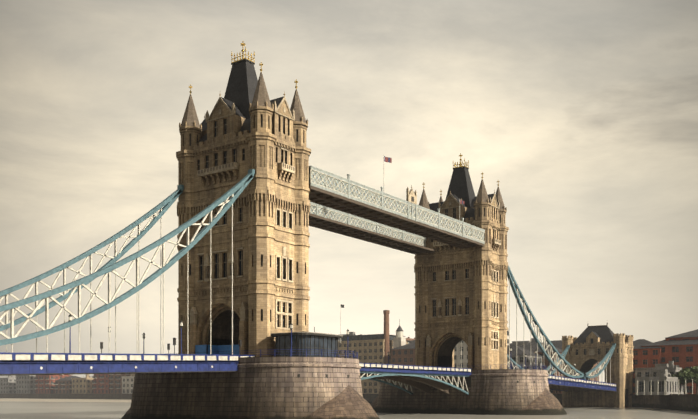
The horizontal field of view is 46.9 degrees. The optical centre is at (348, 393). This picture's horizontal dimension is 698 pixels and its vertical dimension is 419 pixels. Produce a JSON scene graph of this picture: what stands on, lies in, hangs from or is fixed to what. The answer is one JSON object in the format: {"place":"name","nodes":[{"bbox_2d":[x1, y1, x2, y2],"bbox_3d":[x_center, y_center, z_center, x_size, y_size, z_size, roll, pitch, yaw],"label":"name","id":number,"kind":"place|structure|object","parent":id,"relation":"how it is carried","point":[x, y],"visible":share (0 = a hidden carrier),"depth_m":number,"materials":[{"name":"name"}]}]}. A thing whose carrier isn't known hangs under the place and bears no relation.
{"place":"outdoors","nodes":[
{"label":"outdoors","id":0,"kind":"place"},
{"bbox_2d":[0,398,130,401],"bbox_3d":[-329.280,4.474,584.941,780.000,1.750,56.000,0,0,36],"label":"riverbank","id":1,"kind":"structure","parent":0,"point":[62,400],"depth_m":489.14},
{"bbox_2d":[0,401,697,418],"bbox_3d":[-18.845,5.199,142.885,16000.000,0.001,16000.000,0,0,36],"label":"river water","id":2,"kind":"structure","parent":0,"point":[59,410],"depth_m":204.60,"materials":[{"name":"grey liquid"}]},
{"bbox_2d":[129,356,362,418],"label":"pier","id":3,"kind":"structure","parent":2,"relation":"in","point":[264,388],"depth_m":127.97,"materials":[{"name":"stone"}]},
{"bbox_2d":[0,352,254,375],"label":"deck span","id":4,"kind":"object","parent":3,"relation":"on","point":[54,363],"visible":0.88,"depth_m":108.94,"materials":[{"name":"blue paint"}]},
{"bbox_2d":[0,169,615,382],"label":"suspension chains","id":5,"kind":"object","parent":4,"relation":"on","point":[233,192],"visible":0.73,"depth_m":121.52,"materials":[{"name":"teal paint"}]},
{"bbox_2d":[68,314,594,374],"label":"lamp posts","id":6,"kind":"object","parent":4,"relation":"on","point":[240,341],"visible":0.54,"depth_m":129.46,"materials":[{"name":"metal"}]},
{"bbox_2d":[176,41,310,356],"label":"tower","id":7,"kind":"structure","parent":3,"relation":"on","point":[237,134],"depth_m":138.27,"materials":[{"name":"stone"}]},
{"bbox_2d":[309,166,484,253],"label":"walkways","id":8,"kind":"structure","parent":7,"relation":"attached to","point":[348,207],"depth_m":173.74,"materials":[{"name":"white paint"}]},
{"bbox_2d":[384,156,463,219],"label":"flags","id":9,"kind":"object","parent":8,"relation":"on","point":[387,159],"visible":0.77,"depth_m":165.66,"materials":[{"name":"red fabric"}]},
{"bbox_2d":[121,385,379,418],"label":"pier noses","id":10,"kind":"object","parent":3,"relation":"attached to","point":[348,402],"visible":0.42,"depth_m":125.84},
{"bbox_2d":[270,327,342,356],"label":"control cabin","id":11,"kind":"object","parent":3,"relation":"on","point":[326,344],"visible":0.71,"depth_m":129.49,"materials":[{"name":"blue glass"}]},
{"bbox_2d":[359,363,470,394],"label":"bascule span","id":12,"kind":"object","parent":3,"relation":"attached to","point":[423,378],"visible":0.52,"depth_m":184.83,"materials":[{"name":"blue paint"}]},
{"bbox_2d":[377,369,548,414],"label":"pier","id":13,"kind":"structure","parent":2,"relation":"in","point":[497,392],"depth_m":194.71,"materials":[{"name":"stone"}]},
{"bbox_2d":[414,153,508,369],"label":"tower","id":14,"kind":"structure","parent":13,"relation":"on","point":[460,294],"depth_m":205.60,"materials":[{"name":"stone"}]},
{"bbox_2d":[371,388,566,414],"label":"pier noses","id":15,"kind":"object","parent":13,"relation":"attached to","point":[546,401],"visible":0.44,"depth_m":191.88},
{"bbox_2d":[548,375,615,391],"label":"deck span","id":16,"kind":"object","parent":13,"relation":"on","point":[560,383],"visible":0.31,"depth_m":261.62,"materials":[{"name":"blue paint"}]},
{"bbox_2d":[0,394,697,411],"bbox_3d":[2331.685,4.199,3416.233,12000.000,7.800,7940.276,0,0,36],"label":"bank","id":17,"kind":"structure","parent":0,"point":[684,402],"depth_m":290.51,"materials":[{"name":"stone"}]},
{"bbox_2d":[0,304,697,394],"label":"background buildings","id":18,"kind":"structure","parent":17,"relation":"on","point":[657,365],"depth_m":372.44,"materials":[{"name":"red brick"}]},
{"bbox_2d":[562,323,633,407],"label":"abutment","id":19,"kind":"object","parent":17,"relation":"on","point":[590,348],"visible":0.77,"depth_m":292.55,"materials":[{"name":"stone"}]},
{"bbox_2d":[671,366,697,393],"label":"riverside trees","id":20,"kind":"object","parent":17,"relation":"on","point":[688,375],"visible":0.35,"depth_m":260.12,"materials":[{"name":"green plant"}]},
{"bbox_2d":[0,0,697,381],"label":"sky","id":21,"kind":"structure","parent":0,"point":[584,113],"materials":[{"name":"beige"}]},
{"bbox_2d":[411,377,548,387],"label":"pier starlings","id":22,"kind":"object","parent":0,"point":[468,381],"visible":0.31,"depth_m":196.69,"materials":[{"name":"stone"}]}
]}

